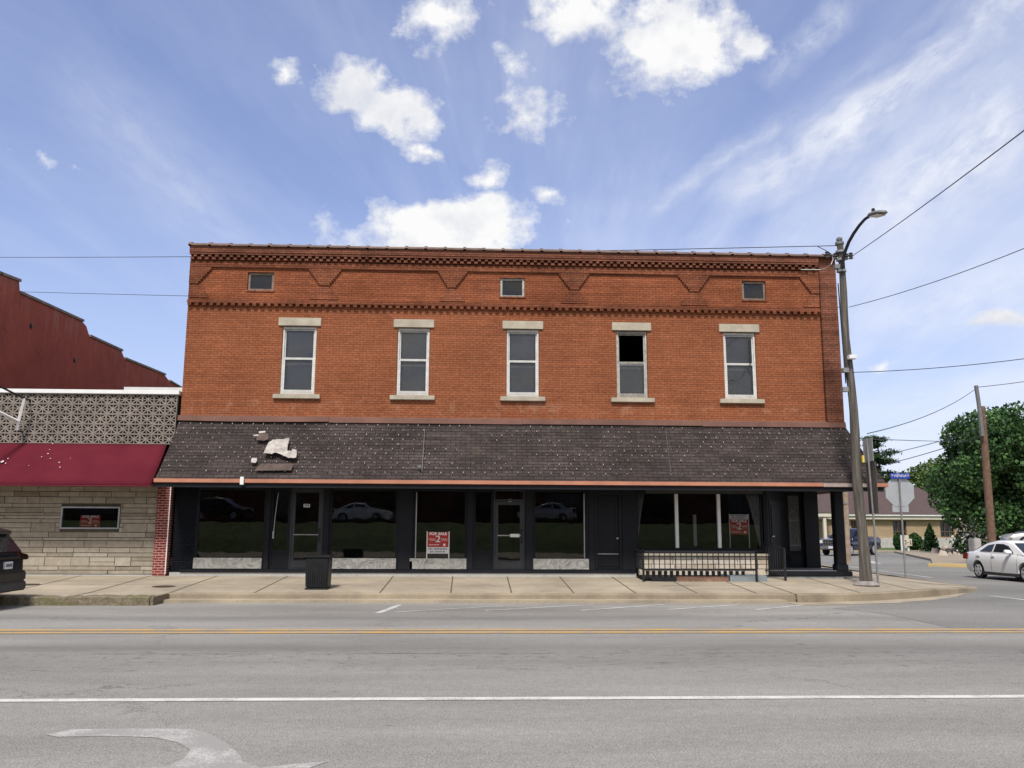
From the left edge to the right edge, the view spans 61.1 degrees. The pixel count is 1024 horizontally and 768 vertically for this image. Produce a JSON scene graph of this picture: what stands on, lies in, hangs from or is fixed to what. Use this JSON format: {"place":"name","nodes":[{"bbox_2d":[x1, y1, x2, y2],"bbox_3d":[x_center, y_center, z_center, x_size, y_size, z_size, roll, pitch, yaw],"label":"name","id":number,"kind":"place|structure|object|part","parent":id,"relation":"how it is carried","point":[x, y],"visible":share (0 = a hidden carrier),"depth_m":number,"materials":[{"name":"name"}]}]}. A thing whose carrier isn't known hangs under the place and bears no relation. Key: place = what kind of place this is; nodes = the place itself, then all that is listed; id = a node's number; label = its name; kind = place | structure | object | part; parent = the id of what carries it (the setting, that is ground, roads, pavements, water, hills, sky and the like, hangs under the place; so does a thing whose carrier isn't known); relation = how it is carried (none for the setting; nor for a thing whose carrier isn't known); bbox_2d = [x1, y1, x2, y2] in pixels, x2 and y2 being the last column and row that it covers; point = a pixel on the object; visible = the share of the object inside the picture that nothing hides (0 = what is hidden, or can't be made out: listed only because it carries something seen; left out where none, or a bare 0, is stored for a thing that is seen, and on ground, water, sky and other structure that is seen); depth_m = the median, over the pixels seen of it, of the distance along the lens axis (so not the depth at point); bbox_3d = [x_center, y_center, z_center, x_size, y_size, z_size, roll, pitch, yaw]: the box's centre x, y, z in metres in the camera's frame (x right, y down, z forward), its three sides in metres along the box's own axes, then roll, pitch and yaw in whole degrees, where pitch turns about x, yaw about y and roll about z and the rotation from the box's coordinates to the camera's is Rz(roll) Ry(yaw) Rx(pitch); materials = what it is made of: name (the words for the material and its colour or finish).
{"place":"outdoors","nodes":[
{"label":"outdoors","id":0,"kind":"place"},
{"bbox_2d":[0,566,972,595],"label":"sidewalk","id":1,"kind":"structure","parent":0,"point":[77,585],"depth_m":23.98,"materials":[{"name":"beige concrete"}]},
{"bbox_2d":[0,387,181,575],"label":"stone front building","id":2,"kind":"structure","parent":1,"relation":"on","point":[68,457],"depth_m":26.20,"materials":[{"name":"beige stone"}]},
{"bbox_2d":[0,385,30,432],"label":"sign frame","id":3,"kind":"object","parent":2,"relation":"attached to","point":[13,418],"visible":1,"depth_m":26.09,"materials":[{"name":"white paint"}]},
{"bbox_2d":[79,515,100,526],"bbox_3d":[-12.765,4.154,26.259,0.601,0.363,0.019,1,-9,-2],"label":"for sale sign","id":4,"kind":"object","parent":2,"relation":"attached to","point":[89,520],"visible":1,"depth_m":26.26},
{"bbox_2d":[59,506,120,528],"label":"window","id":5,"kind":"structure","parent":2,"relation":"in","point":[110,516],"depth_m":27.92,"materials":[{"name":"black glass"}]},
{"bbox_2d":[0,271,181,559],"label":"red masonry building","id":6,"kind":"structure","parent":1,"relation":"on","point":[44,345],"depth_m":35.02,"materials":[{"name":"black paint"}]},
{"bbox_2d":[152,585,174,586],"bbox_3d":[-9.302,5.405,23.211,0.620,0.012,0.620,1,-9,-2],"label":"manhole cover","id":7,"kind":"object","parent":1,"relation":"on","point":[164,586],"visible":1,"depth_m":23.07,"materials":[{"name":"metal"}]},
{"bbox_2d":[304,555,333,589],"bbox_3d":[-5.123,4.984,23.008,0.670,0.880,0.670,1,-9,-2],"label":"trash can","id":8,"kind":"object","parent":1,"relation":"on","point":[318,571],"visible":0.99,"depth_m":22.73,"materials":[{"name":"black plastic"}]},
{"bbox_2d":[154,242,887,578],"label":"brick building","id":9,"kind":"structure","parent":1,"relation":"on","point":[544,399],"depth_m":27.48,"materials":[{"name":"brick"}]},
{"bbox_2d":[38,292,177,295],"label":"overhead wire","id":10,"kind":"object","parent":9,"relation":"attached to","point":[116,294],"visible":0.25,"depth_m":45.30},
{"bbox_2d":[193,488,266,568],"bbox_3d":[-8.539,4.368,26.332,2.069,2.411,0.155,1,-9,-2],"label":"display window","id":11,"kind":"structure","parent":9,"relation":"in","point":[198,563],"depth_m":26.11,"materials":[{"name":"black paint"}]},
{"bbox_2d":[240,477,243,484],"bbox_3d":[-7.779,2.790,25.011,0.103,0.230,0.078,1,-9,-2],"label":"junction box","id":12,"kind":"object","parent":9,"relation":"attached to","point":[241,480],"visible":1,"depth_m":24.98,"materials":[{"name":"white paint"}]},
{"bbox_2d":[246,273,274,291],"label":"attic window","id":13,"kind":"structure","parent":9,"relation":"in","point":[265,287],"depth_m":27.69,"materials":[{"name":"grey glass"}]},
{"bbox_2d":[273,317,320,398],"bbox_3d":[-6.700,-0.802,27.286,1.450,2.590,0.315,1,-9,-2],"label":"window","id":14,"kind":"structure","parent":9,"relation":"in","point":[298,361],"depth_m":27.37,"materials":[{"name":"white wood"}]},
{"bbox_2d":[288,488,323,568],"bbox_3d":[-6.265,4.396,26.433,0.980,2.412,0.157,1,-9,-2],"label":"door","id":15,"kind":"structure","parent":9,"relation":"in","point":[292,564],"depth_m":26.45,"materials":[{"name":"brown metal"}]},
{"bbox_2d":[329,489,398,568],"bbox_3d":[-4.525,4.414,26.504,2.052,2.411,0.155,1,-9,-2],"label":"display window","id":16,"kind":"structure","parent":9,"relation":"in","point":[337,563],"depth_m":26.29,"materials":[{"name":"black paint"}]},
{"bbox_2d":[390,319,434,399],"bbox_3d":[-3.119,-0.761,27.439,1.400,2.590,0.315,1,-9,-2],"label":"window","id":17,"kind":"structure","parent":9,"relation":"in","point":[413,344],"depth_m":27.52,"materials":[{"name":"white wood"}]},
{"bbox_2d":[417,430,424,468],"bbox_3d":[-2.727,1.980,26.097,0.147,1.401,1.074,1,-9,-2],"label":"conduit","id":18,"kind":"object","parent":9,"relation":"attached to","point":[419,466],"visible":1,"depth_m":25.62,"materials":[{"name":"grey metal"}]},
{"bbox_2d":[426,531,449,557],"bbox_3d":[-2.261,4.912,26.507,0.697,0.810,0.027,1,-9,-2],"label":"for sale sign","id":19,"kind":"object","parent":9,"relation":"attached to","point":[437,542],"visible":1,"depth_m":26.51,"materials":[{"name":"white paint"}]},
{"bbox_2d":[410,489,466,568],"bbox_3d":[-2.246,4.441,26.602,1.722,2.411,0.155,1,-9,-2],"label":"display window","id":20,"kind":"structure","parent":9,"relation":"in","point":[417,563],"depth_m":26.39,"materials":[{"name":"black paint"}]},
{"bbox_2d":[493,490,524,568],"bbox_3d":[-0.088,4.467,26.698,0.951,2.412,0.157,1,-9,-2],"label":"door","id":21,"kind":"structure","parent":9,"relation":"in","point":[497,564],"depth_m":26.66,"materials":[{"name":"brown metal"}]},
{"bbox_2d":[499,278,525,298],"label":"attic window","id":22,"kind":"structure","parent":9,"relation":"in","point":[519,294],"depth_m":28.02,"materials":[{"name":"grey wood"}]},
{"bbox_2d":[500,321,544,401],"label":"window","id":23,"kind":"structure","parent":9,"relation":"in","point":[522,368],"depth_m":27.67,"materials":[{"name":"white wood"}]},
{"bbox_2d":[533,490,588,569],"bbox_3d":[1.503,4.484,26.762,1.706,2.411,0.155,1,-9,-2],"label":"display window","id":24,"kind":"structure","parent":9,"relation":"in","point":[575,564],"depth_m":26.54,"materials":[{"name":"black paint"}]},
{"bbox_2d":[595,493,621,569],"bbox_3d":[2.973,4.536,26.822,0.812,2.342,0.150,1,-9,-2],"label":"door","id":25,"kind":"structure","parent":9,"relation":"in","point":[608,539],"depth_m":26.83,"materials":[{"name":"black paint"}]},
{"bbox_2d":[611,322,654,402],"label":"window","id":26,"kind":"structure","parent":9,"relation":"in","point":[631,376],"depth_m":27.79,"materials":[{"name":"grey wood"}]},
{"bbox_2d":[638,494,643,536],"bbox_3d":[3.995,4.235,27.031,0.313,1.622,0.076,1,-9,-2],"label":"curtain","id":27,"kind":"object","parent":9,"relation":"hanging from","point":[640,498],"visible":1,"depth_m":27.08,"materials":[{"name":"black fabric"}]},
{"bbox_2d":[692,515,696,545],"bbox_3d":[5.863,4.693,27.843,0.100,1.000,0.100,1,-9,-2],"label":"display post","id":28,"kind":"object","parent":9,"relation":"in","point":[694,531],"visible":1,"depth_m":27.80,"materials":[{"name":"black metal"}]},
{"bbox_2d":[636,490,767,552],"bbox_3d":[5.878,4.253,26.933,4.081,1.910,0.280,1,-9,-2],"label":"display window","id":29,"kind":"structure","parent":9,"relation":"in","point":[759,550],"depth_m":26.99,"materials":[{"name":"black glass"}]},
{"bbox_2d":[729,514,749,547],"bbox_3d":[7.115,4.596,27.161,0.637,1.058,0.027,1,-9,-2],"label":"for sale sign","id":30,"kind":"object","parent":9,"relation":"attached to","point":[738,523],"visible":1,"depth_m":27.18,"materials":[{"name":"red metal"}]},
{"bbox_2d":[719,324,764,403],"bbox_3d":[7.316,-0.641,27.886,1.430,2.590,0.315,1,-9,-2],"label":"window","id":31,"kind":"structure","parent":9,"relation":"in","point":[739,348],"depth_m":27.97,"materials":[{"name":"white wood"}]},
{"bbox_2d":[745,495,760,546],"bbox_3d":[7.561,4.276,27.184,0.483,1.623,0.076,1,-9,-2],"label":"curtain","id":32,"kind":"object","parent":9,"relation":"hanging from","point":[753,501],"visible":1,"depth_m":27.22,"materials":[{"name":"grey fabric"}]},
{"bbox_2d":[741,282,767,301],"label":"attic window","id":33,"kind":"structure","parent":9,"relation":"in","point":[752,296],"depth_m":28.37,"materials":[{"name":"grey glass"}]},
{"bbox_2d":[768,500,781,567],"bbox_3d":[8.516,4.818,27.885,0.116,2.110,1.152,-6,-11,33],"label":"door","id":34,"kind":"structure","parent":9,"relation":"in","point":[774,506],"depth_m":27.82,"materials":[{"name":"black paint"}]},
{"bbox_2d":[786,495,803,563],"bbox_3d":[9.443,4.841,28.994,0.488,2.275,0.160,1,-9,-2],"label":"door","id":35,"kind":"structure","parent":9,"relation":"in","point":[794,514],"depth_m":29.04,"materials":[{"name":"black paint"}]},
{"bbox_2d":[830,491,848,570],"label":"corner column","id":36,"kind":"structure","parent":9,"relation":"attached to","point":[838,533],"depth_m":27.03,"materials":[{"name":"black paint"}]},
{"bbox_2d":[860,438,953,441],"bbox_3d":[24.965,3.254,49.279,0.025,4.447,53.892,-6,-11,32],"label":"overhead wire","id":37,"kind":"object","parent":9,"relation":"attached to","point":[907,440],"visible":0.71,"depth_m":35.75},
{"bbox_2d":[634,549,757,581],"bbox_3d":[5.442,5.396,25.842,3.402,0.921,1.181,1,-9,-2],"label":"iron railing","id":38,"kind":"object","parent":1,"relation":"on","point":[640,556],"visible":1,"depth_m":25.30,"materials":[{"name":"metal"}]},
{"bbox_2d":[638,571,766,581],"bbox_3d":[5.641,5.733,25.870,3.613,0.340,1.130,1,-9,-2],"label":"stair well","id":39,"kind":"object","parent":1,"relation":"on","point":[735,577],"visible":0.74,"depth_m":25.36,"materials":[{"name":"brick"}]},
{"bbox_2d":[638,553,767,575],"bbox_3d":[5.866,5.544,26.617,4.047,0.680,0.280,1,-9,-2],"label":"stone planter","id":40,"kind":"object","parent":1,"relation":"on","point":[761,561],"visible":0.59,"depth_m":26.56,"materials":[{"name":"stone"}]},
{"bbox_2d":[763,543,786,580],"bbox_3d":[7.937,5.359,26.218,0.072,1.106,1.044,3,-10,-19],"label":"stair handrail","id":41,"kind":"object","parent":1,"relation":"on","point":[784,562],"visible":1,"depth_m":26.09,"materials":[{"name":"black metal"}]},
{"bbox_2d":[825,208,887,586],"bbox_3d":[9.958,0.382,24.636,1.171,10.595,2.731,1,-9,-2],"label":"utility pole","id":42,"kind":"object","parent":1,"relation":"on","point":[865,569],"visible":1,"depth_m":25.24,"materials":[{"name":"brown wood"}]},
{"bbox_2d":[0,245,835,257],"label":"overhead wire","id":43,"kind":"object","parent":42,"relation":"attached to","point":[601,250],"visible":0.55,"depth_m":28.50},
{"bbox_2d":[801,256,833,269],"bbox_3d":[9.775,-3.660,27.169,0.670,0.537,2.285,1,-9,-2],"label":"service cable","id":44,"kind":"object","parent":42,"relation":"attached to","point":[819,269],"visible":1,"depth_m":28.26,"materials":[{"name":"grey metal"}]},
{"bbox_2d":[850,248,1023,306],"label":"overhead wire","id":45,"kind":"object","parent":42,"relation":"attached to","point":[941,279],"visible":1,"depth_m":21.91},
{"bbox_2d":[852,358,1023,372],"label":"overhead wire","id":46,"kind":"object","parent":42,"relation":"attached to","point":[940,367],"visible":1,"depth_m":24.44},
{"bbox_2d":[853,130,1023,255],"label":"overhead wire","id":47,"kind":"object","parent":42,"relation":"attached to","point":[949,186],"visible":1,"depth_m":16.46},
{"bbox_2d":[862,437,878,583],"bbox_3d":[10.453,3.702,25.220,0.136,4.255,0.620,1,-9,-2],"label":"road sign","id":48,"kind":"object","parent":1,"relation":"on","point":[872,488],"visible":0.91,"depth_m":25.26,"materials":[{"name":"metal"}]},
{"bbox_2d":[885,473,913,578],"bbox_3d":[14.226,5.156,31.616,1.066,3.796,0.102,1,-9,-2],"label":"stop sign","id":49,"kind":"object","parent":1,"relation":"on","point":[899,490],"visible":1,"depth_m":31.83,"materials":[{"name":"metal"}]},
{"bbox_2d":[0,603,1023,767],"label":"road","id":50,"kind":"structure","parent":0,"point":[811,733],"depth_m":10.28,"materials":[{"name":"grey asphalt"}]},
{"bbox_2d":[0,528,28,592],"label":"parked car","id":51,"kind":"object","parent":50,"relation":"on","point":[12,571],"visible":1,"depth_m":19.93,"materials":[{"name":"black paint"}]},
{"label":"rear window","id":52,"kind":"part","parent":51,"relation":"part of","materials":[{"name":"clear glass"}]},
{"bbox_2d":[0,593,168,605],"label":"old kerb","id":53,"kind":"structure","parent":50,"relation":"on","point":[73,600],"depth_m":20.48,"materials":[{"name":"beige concrete"}]},
{"bbox_2d":[46,728,327,767],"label":"turn arrow","id":54,"kind":"object","parent":50,"relation":"on","point":[207,750],"visible":1,"depth_m":7.42,"materials":[{"name":"white paint"}]},
{"bbox_2d":[162,599,787,603],"bbox_3d":[-0.820,5.453,21.767,15.550,0.095,0.480,1,-9,-2],"label":"kerb ledge","id":55,"kind":"object","parent":50,"relation":"on","point":[716,601],"visible":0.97,"depth_m":21.60,"materials":[{"name":"concrete"}]},
{"bbox_2d":[168,592,795,601],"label":"kerb","id":56,"kind":"structure","parent":50,"relation":"on","point":[789,597],"depth_m":22.01,"materials":[{"name":"concrete"}]},
{"bbox_2d":[0,695,1023,701],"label":"lane line","id":57,"kind":"object","parent":50,"relation":"on","point":[510,698],"visible":1,"depth_m":9.53,"materials":[{"name":"white paint"}]},
{"bbox_2d":[0,631,1023,633],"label":"yellow line","id":58,"kind":"object","parent":50,"relation":"on","point":[579,632],"visible":1,"depth_m":15.63,"materials":[{"name":"paint"}]},
{"bbox_2d":[0,629,1023,630],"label":"yellow line","id":59,"kind":"object","parent":50,"relation":"on","point":[424,629],"visible":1,"depth_m":15.82,"materials":[{"name":"paint"}]},
{"bbox_2d":[376,604,801,612],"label":"parking stripes","id":60,"kind":"object","parent":50,"relation":"on","point":[387,609],"visible":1,"depth_m":20.41,"materials":[{"name":"white paint"}]},
{"bbox_2d":[836,597,1023,630],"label":"junction patch","id":61,"kind":"object","parent":50,"relation":"on","point":[976,613],"visible":1,"depth_m":19.89,"materials":[{"name":"grey asphalt"}]},
{"bbox_2d":[0,0,1023,486],"label":"sky","id":62,"kind":"structure","parent":0,"point":[133,133],"materials":[{"name":"blue"}]},
{"bbox_2d":[820,540,986,549],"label":"lawn","id":63,"kind":"structure","parent":0,"point":[905,548],"depth_m":76.91,"materials":[{"name":"green plant"}]},
{"bbox_2d":[860,434,902,482],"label":"pine tree","id":64,"kind":"object","parent":63,"relation":"on","point":[879,459],"visible":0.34,"depth_m":99.16,"materials":[{"name":"green plant"}]},
{"bbox_2d":[817,487,964,547],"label":"tan brick house","id":65,"kind":"structure","parent":63,"relation":"on","point":[920,515],"depth_m":84.61,"materials":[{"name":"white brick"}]},
{"bbox_2d":[851,521,856,528],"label":"window","id":66,"kind":"structure","parent":65,"relation":"in","point":[853,523],"depth_m":84.58,"materials":[{"name":"grey glass"}]},
{"bbox_2d":[892,521,906,535],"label":"window","id":67,"kind":"structure","parent":65,"relation":"in","point":[896,524],"depth_m":84.75,"materials":[{"name":"grey glass"}]},
{"bbox_2d":[940,521,953,536],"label":"window","id":68,"kind":"structure","parent":65,"relation":"in","point":[943,527],"depth_m":84.91,"materials":[{"name":"grey glass"}]},
{"bbox_2d":[893,532,901,549],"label":"shrub","id":69,"kind":"object","parent":63,"relation":"on","point":[896,541],"visible":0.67,"depth_m":74.11,"materials":[{"name":"green plant"}]},
{"bbox_2d":[900,535,911,550],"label":"lawn sign","id":70,"kind":"object","parent":63,"relation":"on","point":[907,542],"visible":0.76,"depth_m":70.37,"materials":[{"name":"white paint"}]},
{"bbox_2d":[909,533,922,549],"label":"shrub","id":71,"kind":"object","parent":63,"relation":"on","point":[917,540],"visible":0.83,"depth_m":73.95,"materials":[{"name":"green plant"}]},
{"bbox_2d":[885,466,947,493],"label":"broadleaf tree","id":72,"kind":"object","parent":63,"relation":"on","point":[915,476],"visible":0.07,"depth_m":103.90,"materials":[{"name":"green plant"}]},
{"bbox_2d":[919,523,939,550],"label":"conical shrub","id":73,"kind":"object","parent":63,"relation":"on","point":[930,541],"visible":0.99,"depth_m":70.76,"materials":[{"name":"green plant"}]},
{"bbox_2d":[914,454,945,487],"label":"broadleaf tree","id":74,"kind":"object","parent":63,"relation":"on","point":[929,464],"visible":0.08,"depth_m":113.40,"materials":[{"name":"green plant"}]},
{"bbox_2d":[931,545,961,554],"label":"rockery","id":75,"kind":"object","parent":63,"relation":"on","point":[944,550],"visible":0.85,"depth_m":64.27,"materials":[{"name":"beige stone"}]},
{"bbox_2d":[964,518,1006,539],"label":"woods","id":76,"kind":"object","parent":63,"relation":"on","point":[982,533],"depth_m":147.74,"materials":[{"name":"green plant"}]},
{"bbox_2d":[796,552,1023,600],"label":"side street","id":77,"kind":"structure","parent":0,"point":[990,586],"depth_m":36.35,"materials":[{"name":"grey asphalt"}]},
{"bbox_2d":[843,492,850,563],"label":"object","id":78,"kind":"object","parent":77,"relation":"on","point":[846,524],"visible":0.61,"depth_m":48.09,"materials":[{"name":"beige wood"}]},
{"bbox_2d":[820,528,880,555],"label":"pickup truck","id":79,"kind":"object","parent":77,"relation":"on","point":[826,545],"visible":0.58,"depth_m":61.99,"materials":[{"name":"blue paint"}]},
{"bbox_2d":[820,550,895,552],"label":"kerb","id":80,"kind":"structure","parent":77,"relation":"on","point":[885,551],"depth_m":70.74,"materials":[{"name":"concrete"}]},
{"bbox_2d":[788,593,966,604],"bbox_3d":[10.494,5.834,23.648,8.339,0.001,1.851,7,-11,-34],"label":"gutter strip","id":81,"kind":"object","parent":77,"relation":"on","point":[876,601],"visible":0.56,"depth_m":22.48,"materials":[{"name":"concrete"}]},
{"bbox_2d":[794,565,977,601],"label":"corner kerb","id":82,"kind":"structure","parent":77,"relation":"on","point":[864,596],"depth_m":23.06,"materials":[{"name":"concrete"}]},
{"bbox_2d":[894,551,965,563],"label":"planted island","id":83,"kind":"structure","parent":77,"relation":"on","point":[938,558],"depth_m":56.54,"materials":[{"name":"beige concrete"}]},
{"bbox_2d":[952,527,964,552],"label":"conical shrub","id":84,"kind":"object","parent":83,"relation":"on","point":[955,545],"visible":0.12,"depth_m":66.45,"materials":[{"name":"green plant"}]},
{"bbox_2d":[945,520,987,553],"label":"flowering bush","id":85,"kind":"object","parent":83,"relation":"on","point":[967,535],"visible":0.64,"depth_m":62.53,"materials":[{"name":"green plant"}]},
{"bbox_2d":[848,561,1023,599],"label":"stop line","id":86,"kind":"object","parent":77,"relation":"on","point":[924,576],"visible":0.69,"depth_m":36.58,"materials":[{"name":"white paint"}]},
{"bbox_2d":[928,563,966,567],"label":"yellow kerb","id":87,"kind":"structure","parent":77,"relation":"on","point":[945,565],"depth_m":43.79,"materials":[{"name":"paint"}]},
{"bbox_2d":[974,385,995,542],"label":"utility pole","id":88,"kind":"object","parent":77,"relation":"on","point":[989,510],"visible":0.88,"depth_m":42.83,"materials":[{"name":"brown wood"}]},
{"bbox_2d":[867,389,974,433],"bbox_3d":[16.874,0.862,34.601,0.025,4.214,21.742,-7,-12,36],"label":"overhead wire","id":89,"kind":"object","parent":88,"relation":"attached to","point":[918,418],"visible":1,"depth_m":31.55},
{"bbox_2d":[887,432,991,463],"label":"overhead wire","id":90,"kind":"object","parent":88,"relation":"attached to","point":[939,449],"visible":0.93,"depth_m":50.79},
{"bbox_2d":[889,424,991,453],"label":"overhead wire","id":91,"kind":"object","parent":88,"relation":"attached to","point":[941,440],"visible":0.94,"depth_m":50.41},
{"bbox_2d":[963,540,1023,580],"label":"sedan car","id":92,"kind":"object","parent":77,"relation":"on","point":[1002,558],"visible":1,"depth_m":32.57,"materials":[{"name":"white paint"}]},
{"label":"side window","id":93,"kind":"part","parent":92,"relation":"part of","materials":[{"name":"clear glass"}]},
{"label":"side window","id":94,"kind":"part","parent":92,"relation":"part of","materials":[{"name":"black glass"}]},
{"bbox_2d":[968,538,980,550],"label":"planter block","id":95,"kind":"structure","parent":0,"point":[974,544],"depth_m":46.44,"materials":[{"name":"concrete"}]},
{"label":"raised lot","id":96,"kind":"structure","parent":0,"visible":0},
{"bbox_2d":[922,400,1023,540],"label":"maple tree","id":97,"kind":"object","parent":96,"relation":"on","point":[959,491],"visible":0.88,"depth_m":61.78,"materials":[{"name":"green plant"}]},
{"bbox_2d":[999,528,1023,540],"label":"parked car","id":98,"kind":"object","parent":96,"relation":"on","point":[1018,535],"visible":0.56,"depth_m":57.35,"materials":[{"name":"silver metal"}]}
]}

